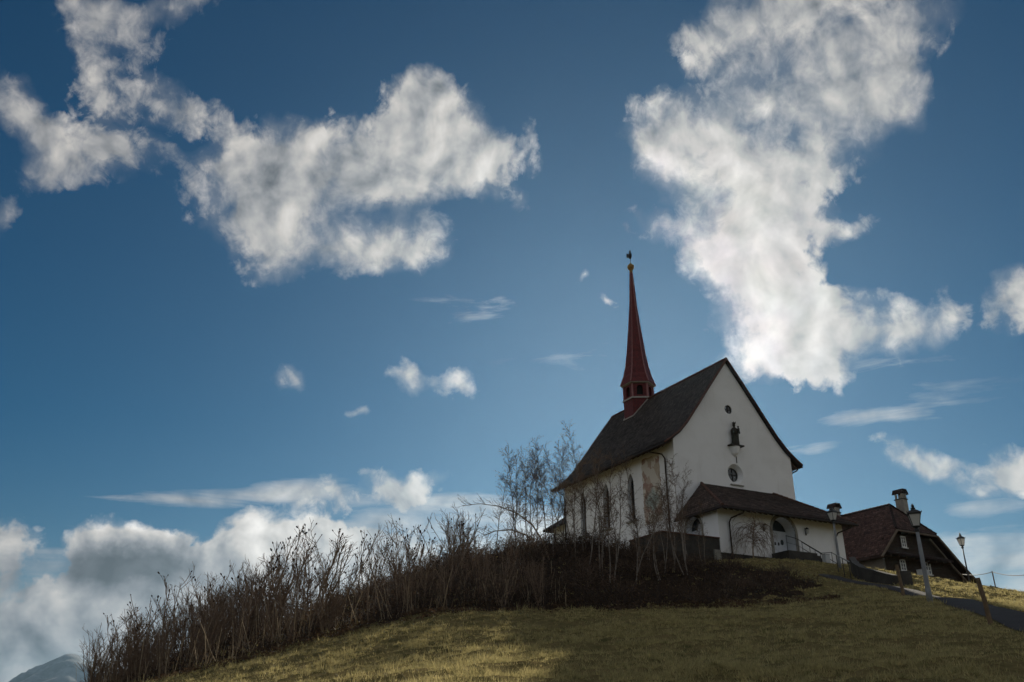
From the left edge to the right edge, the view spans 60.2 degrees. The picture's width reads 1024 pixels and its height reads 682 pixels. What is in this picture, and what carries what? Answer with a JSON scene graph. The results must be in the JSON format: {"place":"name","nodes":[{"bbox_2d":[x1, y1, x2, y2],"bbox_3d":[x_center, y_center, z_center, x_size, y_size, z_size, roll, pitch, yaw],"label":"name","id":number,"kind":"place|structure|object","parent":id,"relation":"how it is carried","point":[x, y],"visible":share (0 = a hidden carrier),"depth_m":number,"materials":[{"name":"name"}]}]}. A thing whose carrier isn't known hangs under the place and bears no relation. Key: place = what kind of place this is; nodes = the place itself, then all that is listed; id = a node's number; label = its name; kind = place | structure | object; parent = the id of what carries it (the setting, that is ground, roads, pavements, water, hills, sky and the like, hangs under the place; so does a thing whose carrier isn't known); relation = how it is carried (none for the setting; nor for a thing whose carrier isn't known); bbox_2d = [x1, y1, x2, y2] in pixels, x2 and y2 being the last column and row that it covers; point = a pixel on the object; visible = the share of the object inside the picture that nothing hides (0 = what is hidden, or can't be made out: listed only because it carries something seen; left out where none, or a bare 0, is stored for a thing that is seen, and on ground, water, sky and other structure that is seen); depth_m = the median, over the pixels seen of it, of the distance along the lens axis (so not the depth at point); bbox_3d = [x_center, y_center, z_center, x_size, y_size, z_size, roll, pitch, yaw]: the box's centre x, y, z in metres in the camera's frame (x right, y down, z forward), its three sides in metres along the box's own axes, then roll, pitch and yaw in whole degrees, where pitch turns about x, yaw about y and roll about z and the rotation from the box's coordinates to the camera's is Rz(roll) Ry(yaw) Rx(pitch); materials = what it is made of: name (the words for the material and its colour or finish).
{"place":"outdoors","nodes":[
{"label":"outdoors","id":0,"kind":"place"},
{"bbox_2d":[9,654,118,681],"bbox_3d":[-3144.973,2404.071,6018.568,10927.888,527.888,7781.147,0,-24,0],"label":"distant mountain","id":1,"kind":"structure","parent":0,"point":[62,668],"depth_m":5590.45,"materials":[{"name":"blue stone"}]},
{"bbox_2d":[0,0,1023,681],"label":"sky","id":2,"kind":"structure","parent":0,"point":[267,267],"materials":[{"name":"blue"}]},
{"bbox_2d":[116,543,1023,681],"bbox_3d":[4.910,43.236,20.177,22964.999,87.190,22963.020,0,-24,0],"label":"ground","id":3,"kind":"structure","parent":0,"point":[606,646],"depth_m":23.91,"materials":[{"name":"green plant"}]},
{"bbox_2d":[73,630,118,681],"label":"bare shrub","id":4,"kind":"object","parent":3,"relation":"on","point":[94,664],"visible":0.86,"depth_m":32.17,"materials":[{"name":"brown plant"}]},
{"bbox_2d":[84,631,115,681],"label":"bare shrub","id":5,"kind":"object","parent":3,"relation":"on","point":[86,659],"visible":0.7,"depth_m":32.76,"materials":[{"name":"brown plant"}]},
{"bbox_2d":[80,623,125,681],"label":"bare shrub","id":6,"kind":"object","parent":3,"relation":"on","point":[98,654],"visible":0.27,"depth_m":37.68,"materials":[{"name":"brown plant"}]},
{"bbox_2d":[108,629,147,681],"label":"bare shrub","id":7,"kind":"object","parent":3,"relation":"on","point":[114,669],"visible":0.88,"depth_m":28.45,"materials":[{"name":"brown plant"}]},
{"bbox_2d":[119,608,162,681],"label":"bare shrub","id":8,"kind":"object","parent":3,"relation":"on","point":[134,636],"visible":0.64,"depth_m":29.43,"materials":[{"name":"brown plant"}]},
{"bbox_2d":[118,630,171,681],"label":"bare shrub","id":9,"kind":"object","parent":3,"relation":"on","point":[138,658],"visible":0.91,"depth_m":28.54,"materials":[{"name":"brown plant"}]},
{"bbox_2d":[127,594,177,667],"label":"forked sapling","id":10,"kind":"object","parent":3,"relation":"on","point":[135,614],"visible":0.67,"depth_m":36.49,"materials":[{"name":"brown plant"}]},
{"bbox_2d":[130,614,178,673],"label":"bare shrub","id":11,"kind":"object","parent":3,"relation":"on","point":[150,660],"visible":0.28,"depth_m":31.45,"materials":[{"name":"brown plant"}]},
{"bbox_2d":[141,596,185,674],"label":"bare shrub","id":12,"kind":"object","parent":3,"relation":"on","point":[164,645],"visible":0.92,"depth_m":28.29,"materials":[{"name":"brown plant"}]},
{"bbox_2d":[165,580,214,658],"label":"bare shrub","id":13,"kind":"object","parent":3,"relation":"on","point":[176,645],"visible":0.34,"depth_m":36.71,"materials":[{"name":"brown plant"}]},
{"bbox_2d":[173,591,206,656],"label":"bare shrub","id":14,"kind":"object","parent":3,"relation":"on","point":[191,627],"visible":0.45,"depth_m":32.26,"materials":[{"name":"brown plant"}]},
{"bbox_2d":[176,584,232,667],"bbox_3d":[-10.427,9.605,29.322,1.726,3.013,1.700,-6,-25,14],"label":"bare shrub","id":15,"kind":"object","parent":3,"relation":"on","point":[194,634],"visible":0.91,"depth_m":29.36,"materials":[{"name":"brown plant"}]},
{"bbox_2d":[187,603,233,664],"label":"bare shrub","id":16,"kind":"object","parent":3,"relation":"on","point":[200,610],"visible":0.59,"depth_m":30.32,"materials":[{"name":"brown plant"}]},
{"bbox_2d":[192,577,246,651],"bbox_3d":[-10.660,10.153,32.337,2.265,3.050,1.420,-7,-25,15],"label":"bare shrub","id":17,"kind":"object","parent":3,"relation":"on","point":[204,613],"visible":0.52,"depth_m":32.35,"materials":[{"name":"brown plant"}]},
{"bbox_2d":[201,577,237,644],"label":"bare shrub","id":18,"kind":"object","parent":3,"relation":"on","point":[216,608],"visible":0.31,"depth_m":36.26,"materials":[{"name":"brown plant"}]},
{"bbox_2d":[209,578,244,653],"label":"bare shrub","id":19,"kind":"object","parent":3,"relation":"on","point":[228,628],"visible":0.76,"depth_m":32.16,"materials":[{"name":"brown plant"}]},
{"bbox_2d":[226,567,261,651],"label":"bare shrub","id":20,"kind":"object","parent":3,"relation":"on","point":[236,630],"visible":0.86,"depth_m":32.10,"materials":[{"name":"brown plant"}]},
{"bbox_2d":[220,563,269,647],"bbox_3d":[-10.124,10.077,33.099,1.899,3.422,0.794,7,-25,-16],"label":"forked sapling","id":21,"kind":"object","parent":3,"relation":"on","point":[247,629],"visible":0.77,"depth_m":33.18,"materials":[{"name":"brown plant"}]},
{"bbox_2d":[217,554,277,640],"bbox_3d":[-10.603,10.535,35.888,2.678,3.567,1.714,-11,-23,27],"label":"bare shrub","id":22,"kind":"object","parent":3,"relation":"on","point":[246,592],"visible":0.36,"depth_m":35.77,"materials":[{"name":"brown plant"}]},
{"bbox_2d":[230,556,282,638],"bbox_3d":[-10.719,10.527,35.812,2.703,3.601,1.817,-9,-29,19],"label":"bare shrub","id":23,"kind":"object","parent":3,"relation":"on","point":[254,610],"visible":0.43,"depth_m":35.67,"materials":[{"name":"brown plant"}]},
{"bbox_2d":[241,558,289,638],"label":"bare shrub","id":24,"kind":"object","parent":3,"relation":"on","point":[253,594],"visible":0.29,"depth_m":36.32,"materials":[{"name":"brown plant"}]},
{"bbox_2d":[257,544,282,633],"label":"forked sapling","id":25,"kind":"object","parent":3,"relation":"on","point":[272,572],"visible":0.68,"depth_m":35.63,"materials":[{"name":"brown plant"}]},
{"bbox_2d":[253,567,292,641],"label":"bare shrub","id":26,"kind":"object","parent":3,"relation":"on","point":[265,622],"visible":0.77,"depth_m":31.88,"materials":[{"name":"brown plant"}]},
{"bbox_2d":[259,551,298,632],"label":"bare shrub","id":27,"kind":"object","parent":3,"relation":"on","point":[266,569],"visible":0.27,"depth_m":37.22,"materials":[{"name":"brown plant"}]},
{"bbox_2d":[249,544,314,626],"bbox_3d":[-10.077,10.684,37.636,2.930,4.250,2.478,-15,-28,30],"label":"bare shrub","id":28,"kind":"object","parent":3,"relation":"on","point":[282,578],"visible":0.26,"depth_m":37.22,"materials":[{"name":"brown plant"}]},
{"bbox_2d":[262,532,307,646],"bbox_3d":[-7.984,8.614,30.228,1.141,4.111,1.499,14,-28,-29],"label":"forked sapling","id":29,"kind":"object","parent":3,"relation":"on","point":[279,581],"visible":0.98,"depth_m":30.10,"materials":[{"name":"brown plant"}]},
{"bbox_2d":[269,537,302,627],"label":"forked sapling","id":30,"kind":"object","parent":3,"relation":"on","point":[293,561],"visible":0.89,"depth_m":32.06,"materials":[{"name":"brown plant"}]},
{"bbox_2d":[266,538,336,640],"bbox_3d":[-7.674,8.983,32.038,1.374,4.041,2.793,-12,-27,26],"label":"bare shrub","id":31,"kind":"object","parent":3,"relation":"on","point":[295,607],"visible":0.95,"depth_m":31.61,"materials":[{"name":"brown plant"}]},
{"bbox_2d":[288,517,321,618],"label":"forked sapling","id":32,"kind":"object","parent":3,"relation":"on","point":[303,527],"visible":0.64,"depth_m":40.59,"materials":[{"name":"brown plant"}]},
{"bbox_2d":[288,544,340,620],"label":"bare shrub","id":33,"kind":"object","parent":3,"relation":"on","point":[311,581],"visible":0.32,"depth_m":40.28,"materials":[{"name":"brown plant"}]},
{"bbox_2d":[302,524,343,635],"bbox_3d":[-6.766,8.496,31.211,1.567,4.184,1.151,14,-27,-28],"label":"forked sapling","id":34,"kind":"object","parent":3,"relation":"on","point":[335,554],"visible":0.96,"depth_m":31.45,"materials":[{"name":"brown plant"}]},
{"bbox_2d":[305,572,346,631],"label":"bare shrub","id":35,"kind":"object","parent":3,"relation":"on","point":[334,614],"visible":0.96,"depth_m":31.18,"materials":[{"name":"brown plant"}]},
{"bbox_2d":[86,555,566,681],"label":"dry stalks","id":36,"kind":"object","parent":3,"relation":"on","point":[213,657],"visible":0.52,"depth_m":31.08,"materials":[{"name":"plant"}]},
{"bbox_2d":[310,570,358,626],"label":"bare shrub","id":37,"kind":"object","parent":3,"relation":"on","point":[342,599],"visible":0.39,"depth_m":32.48,"materials":[{"name":"brown plant"}]},
{"bbox_2d":[310,525,384,631],"bbox_3d":[-6.231,8.585,32.020,2.971,4.207,2.359,-21,-31,39],"label":"bare shrub","id":38,"kind":"object","parent":3,"relation":"on","point":[330,600],"visible":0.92,"depth_m":31.56,"materials":[{"name":"brown plant"}]},
{"bbox_2d":[349,530,387,601],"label":"forked sapling","id":39,"kind":"object","parent":3,"relation":"on","point":[362,555],"visible":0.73,"depth_m":41.16,"materials":[{"name":"brown plant"}]},
{"bbox_2d":[350,534,397,603],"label":"bare shrub","id":40,"kind":"object","parent":3,"relation":"on","point":[380,566],"visible":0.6,"depth_m":40.27,"materials":[{"name":"brown plant"}]},
{"bbox_2d":[363,538,392,611],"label":"forked sapling","id":41,"kind":"object","parent":3,"relation":"on","point":[368,547],"visible":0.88,"depth_m":35.58,"materials":[{"name":"brown plant"}]},
{"bbox_2d":[368,520,412,589],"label":"bare shrub","id":42,"kind":"object","parent":3,"relation":"on","point":[389,551],"visible":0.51,"depth_m":44.45,"materials":[{"name":"brown plant"}]},
{"bbox_2d":[387,515,437,609],"bbox_3d":[-4.327,9.247,36.753,2.235,4.321,2.690,10,-26,-21],"label":"bare shrub","id":43,"kind":"object","parent":3,"relation":"on","point":[397,565],"visible":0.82,"depth_m":36.13,"materials":[{"name":"brown plant"}]},
{"bbox_2d":[398,512,432,612],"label":"forked sapling","id":44,"kind":"object","parent":3,"relation":"on","point":[421,552],"visible":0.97,"depth_m":34.11,"materials":[{"name":"brown plant"}]},
{"bbox_2d":[417,525,447,596],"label":"forked sapling","id":45,"kind":"object","parent":3,"relation":"on","point":[431,545],"visible":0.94,"depth_m":36.64,"materials":[{"name":"brown plant"}]},
{"bbox_2d":[428,518,463,584],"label":"forked sapling","id":46,"kind":"object","parent":3,"relation":"on","point":[456,532],"visible":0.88,"depth_m":40.10,"materials":[{"name":"brown plant"}]},
{"bbox_2d":[439,509,463,579],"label":"bare shrub","id":47,"kind":"object","parent":3,"relation":"on","point":[450,551],"visible":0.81,"depth_m":42.85,"materials":[{"name":"brown plant"}]},
{"bbox_2d":[80,523,822,681],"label":"bramble undergrowth","id":48,"kind":"object","parent":3,"relation":"on","point":[594,551],"visible":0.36,"depth_m":39.46,"materials":[{"name":"plant"}]},
{"bbox_2d":[441,504,485,569],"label":"bare shrub","id":49,"kind":"object","parent":3,"relation":"on","point":[462,520],"visible":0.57,"depth_m":46.50,"materials":[{"name":"brown plant"}]},
{"bbox_2d":[455,525,497,578],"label":"bare shrub","id":50,"kind":"object","parent":3,"relation":"on","point":[478,556],"visible":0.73,"depth_m":43.20,"materials":[{"name":"brown plant"}]},
{"bbox_2d":[470,534,494,597],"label":"bare shrub","id":51,"kind":"object","parent":3,"relation":"on","point":[477,559],"visible":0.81,"depth_m":36.73,"materials":[{"name":"brown plant"}]},
{"bbox_2d":[136,593,839,681],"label":"grass strip","id":52,"kind":"object","parent":3,"relation":"on","point":[415,611],"visible":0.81,"depth_m":33.05,"materials":[{"name":"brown plant"}]},
{"bbox_2d":[451,495,549,559],"bbox_3d":[-0.649,9.999,47.181,5.390,3.813,0.852,0,-24,0],"label":"arching sapling","id":53,"kind":"object","parent":3,"relation":"on","point":[511,529],"visible":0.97,"depth_m":47.23,"materials":[{"name":"brown plant"}]},
{"bbox_2d":[488,463,514,550],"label":"birch sapling","id":54,"kind":"object","parent":3,"relation":"on","point":[502,511],"visible":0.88,"depth_m":50.82,"materials":[{"name":"brown plant"}]},
{"bbox_2d":[495,443,525,546],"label":"birch sapling","id":55,"kind":"object","parent":3,"relation":"on","point":[507,457],"visible":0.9,"depth_m":50.94,"materials":[{"name":"brown plant"}]},
{"bbox_2d":[501,448,528,544],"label":"birch sapling","id":56,"kind":"object","parent":3,"relation":"on","point":[515,486],"visible":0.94,"depth_m":49.84,"materials":[{"name":"brown plant"}]},
{"bbox_2d":[502,460,533,535],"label":"birch sapling","id":57,"kind":"object","parent":3,"relation":"on","point":[525,478],"visible":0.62,"depth_m":51.93,"materials":[{"name":"brown plant"}]},
{"bbox_2d":[517,446,532,541],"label":"birch sapling","id":58,"kind":"object","parent":3,"relation":"on","point":[526,496],"visible":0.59,"depth_m":53.04,"materials":[{"name":"brown plant"}]},
{"bbox_2d":[506,500,544,551],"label":"bare shrub","id":59,"kind":"object","parent":3,"relation":"on","point":[521,531],"visible":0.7,"depth_m":48.52,"materials":[{"name":"brown plant"}]},
{"bbox_2d":[522,443,546,545],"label":"birch sapling","id":60,"kind":"object","parent":3,"relation":"on","point":[538,494],"visible":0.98,"depth_m":49.49,"materials":[{"name":"brown plant"}]},
{"bbox_2d":[521,463,549,542],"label":"birch sapling","id":61,"kind":"object","parent":3,"relation":"on","point":[535,505],"visible":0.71,"depth_m":49.68,"materials":[{"name":"brown plant"}]},
{"bbox_2d":[524,553,550,605],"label":"bare shrub","id":62,"kind":"object","parent":3,"relation":"on","point":[539,587],"visible":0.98,"depth_m":35.98,"materials":[{"name":"brown plant"}]},
{"bbox_2d":[528,436,551,543],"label":"birch sapling","id":63,"kind":"object","parent":3,"relation":"on","point":[534,457],"visible":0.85,"depth_m":50.15,"materials":[{"name":"brown plant"}]},
{"bbox_2d":[530,454,569,545],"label":"birch sapling","id":64,"kind":"object","parent":3,"relation":"on","point":[544,479],"visible":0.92,"depth_m":49.18,"materials":[{"name":"brown plant"}]},
{"bbox_2d":[542,457,570,555],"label":"birch sapling","id":65,"kind":"object","parent":3,"relation":"on","point":[553,494],"visible":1,"depth_m":48.59,"materials":[{"name":"brown plant"}]},
{"bbox_2d":[540,444,573,541],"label":"birch sapling","id":66,"kind":"object","parent":3,"relation":"on","point":[556,485],"visible":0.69,"depth_m":51.95,"materials":[{"name":"brown plant"}]},
{"bbox_2d":[546,440,570,539],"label":"birch sapling","id":67,"kind":"object","parent":3,"relation":"on","point":[559,466],"visible":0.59,"depth_m":53.12,"materials":[{"name":"brown plant"}]},
{"bbox_2d":[550,446,573,540],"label":"birch sapling","id":68,"kind":"object","parent":3,"relation":"on","point":[563,484],"visible":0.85,"depth_m":49.98,"materials":[{"name":"brown plant"}]},
{"bbox_2d":[560,455,584,553],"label":"birch sapling","id":69,"kind":"object","parent":3,"relation":"on","point":[575,495],"visible":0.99,"depth_m":48.08,"materials":[{"name":"brown plant"}]},
{"bbox_2d":[560,420,592,548],"bbox_3d":[3.773,8.317,50.755,2.386,7.707,2.154,10,-21,-23],"label":"birch sapling","id":70,"kind":"object","parent":3,"relation":"on","point":[578,474],"visible":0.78,"depth_m":51.13,"materials":[{"name":"brown plant"}]},
{"bbox_2d":[560,433,593,549],"bbox_3d":[3.594,8.472,49.646,1.995,7.195,1.954,-15,-28,31],"label":"birch sapling","id":71,"kind":"object","parent":3,"relation":"on","point":[579,480],"visible":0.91,"depth_m":49.74,"materials":[{"name":"brown plant"}]},
{"bbox_2d":[584,445,605,556],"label":"birch sapling","id":72,"kind":"object","parent":3,"relation":"on","point":[597,492],"visible":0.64,"depth_m":48.10,"materials":[{"name":"brown plant"}]},
{"bbox_2d":[581,445,609,564],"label":"birch sapling","id":73,"kind":"object","parent":3,"relation":"on","point":[595,499],"visible":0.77,"depth_m":45.97,"materials":[{"name":"brown plant"}]},
{"bbox_2d":[585,453,614,575],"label":"birch sapling","id":74,"kind":"object","parent":3,"relation":"on","point":[599,520],"visible":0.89,"depth_m":43.05,"materials":[{"name":"brown plant"}]},
{"bbox_2d":[596,451,623,582],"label":"birch sapling","id":75,"kind":"object","parent":3,"relation":"on","point":[612,517],"visible":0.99,"depth_m":40.95,"materials":[{"name":"brown plant"}]},
{"bbox_2d":[590,563,651,596],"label":"bramble bush","id":76,"kind":"object","parent":3,"relation":"on","point":[613,579],"visible":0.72,"depth_m":38.14,"materials":[{"name":"brown plant"}]},
{"bbox_2d":[612,446,632,566],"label":"birch sapling","id":77,"kind":"object","parent":3,"relation":"on","point":[621,522],"visible":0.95,"depth_m":45.84,"materials":[{"name":"brown plant"}]},
{"bbox_2d":[615,456,644,561],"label":"birch sapling","id":78,"kind":"object","parent":3,"relation":"on","point":[628,498],"visible":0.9,"depth_m":46.48,"materials":[{"name":"brown plant"}]},
{"bbox_2d":[624,492,672,584],"bbox_3d":[6.464,9.241,41.321,2.502,4.775,1.533,-6,-24,13],"label":"birch sapling","id":79,"kind":"object","parent":3,"relation":"on","point":[655,518],"visible":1,"depth_m":41.58,"materials":[{"name":"brown plant"}]},
{"bbox_2d":[644,490,665,579],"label":"birch sapling","id":80,"kind":"object","parent":3,"relation":"on","point":[652,545],"visible":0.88,"depth_m":42.74,"materials":[{"name":"brown plant"}]},
{"bbox_2d":[641,468,682,559],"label":"birch sapling","id":81,"kind":"object","parent":3,"relation":"on","point":[646,496],"visible":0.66,"depth_m":48.74,"materials":[{"name":"brown plant"}]},
{"bbox_2d":[649,488,675,571],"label":"birch sapling","id":82,"kind":"object","parent":3,"relation":"on","point":[667,533],"visible":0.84,"depth_m":44.66,"materials":[{"name":"brown plant"}]},
{"bbox_2d":[652,473,684,569],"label":"birch sapling","id":83,"kind":"object","parent":3,"relation":"on","point":[661,487],"visible":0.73,"depth_m":46.26,"materials":[{"name":"brown plant"}]},
{"bbox_2d":[656,453,691,574],"bbox_3d":[8.074,8.961,44.807,1.971,6.442,1.395,-18,-29,34],"label":"birch sapling","id":84,"kind":"object","parent":3,"relation":"on","point":[666,510],"visible":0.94,"depth_m":44.68,"materials":[{"name":"brown plant"}]},
{"bbox_2d":[629,530,721,559],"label":"terrace wall","id":85,"kind":"structure","parent":3,"relation":"on","point":[711,544],"depth_m":57.02,"materials":[{"name":"stone"}]},
{"bbox_2d":[671,467,694,560],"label":"birch sapling","id":86,"kind":"object","parent":3,"relation":"on","point":[682,506],"visible":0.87,"depth_m":47.26,"materials":[{"name":"brown plant"}]},
{"bbox_2d":[692,501,707,565],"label":"birch sapling","id":87,"kind":"object","parent":3,"relation":"on","point":[698,535],"visible":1,"depth_m":47.56,"materials":[{"name":"brown plant"}]},
{"bbox_2d":[543,250,858,563],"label":"chapel","id":88,"kind":"structure","parent":3,"relation":"on","point":[690,419],"depth_m":67.31,"materials":[{"name":"white paint"}]},
{"bbox_2d":[731,421,739,443],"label":"statue","id":89,"kind":"object","parent":88,"relation":"attached to","point":[735,432],"visible":1,"depth_m":67.17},
{"bbox_2d":[775,531,787,551],"bbox_3d":[18.857,14.195,61.581,1.025,1.790,0.140,12,-27,-25],"label":"door","id":90,"kind":"structure","parent":88,"relation":"in","point":[781,542],"depth_m":61.65,"materials":[{"name":"grey paint"}]},
{"bbox_2d":[728,511,776,558],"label":"weeping tree","id":91,"kind":"object","parent":3,"relation":"on","point":[753,543],"visible":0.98,"depth_m":57.51,"materials":[{"name":"brown plant"}]},
{"bbox_2d":[772,550,822,561],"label":"porch steps","id":92,"kind":"structure","parent":3,"relation":"on","point":[799,555],"depth_m":58.93,"materials":[{"name":"stone"}]},
{"bbox_2d":[826,506,841,567],"bbox_3d":[19.240,11.729,52.429,0.526,3.890,0.526,12,-27,-25],"label":"street lamp","id":93,"kind":"object","parent":3,"relation":"on","point":[832,514],"visible":0.98,"depth_m":52.73,"materials":[{"name":"grey metal"}]},
{"bbox_2d":[849,557,912,585],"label":"retaining wall","id":94,"kind":"structure","parent":3,"relation":"on","point":[860,571],"depth_m":44.40,"materials":[{"name":"concrete"}]},
{"bbox_2d":[827,488,976,583],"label":"farmhouse","id":95,"kind":"object","parent":3,"relation":"on","point":[882,536],"visible":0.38,"depth_m":77.45,"materials":[{"name":"wood"}]},
{"bbox_2d":[906,504,932,602],"bbox_3d":[13.870,7.274,29.877,0.484,3.578,0.484,-8,-25,18],"label":"street lamp","id":96,"kind":"object","parent":3,"relation":"on","point":[913,514],"visible":0.96,"depth_m":30.02,"materials":[{"name":"grey metal"}]},
{"bbox_2d":[975,578,992,624],"bbox_3d":[11.547,6.494,21.510,0.271,1.411,0.128,0,-24,0],"label":"wooden post","id":97,"kind":"object","parent":3,"relation":"on","point":[984,601],"visible":0.79,"depth_m":21.53,"materials":[{"name":"brown wood"}]},
{"bbox_2d":[819,574,1023,631],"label":"path","id":98,"kind":"structure","parent":0,"point":[1011,618],"depth_m":26.34,"materials":[{"name":"grey asphalt"}]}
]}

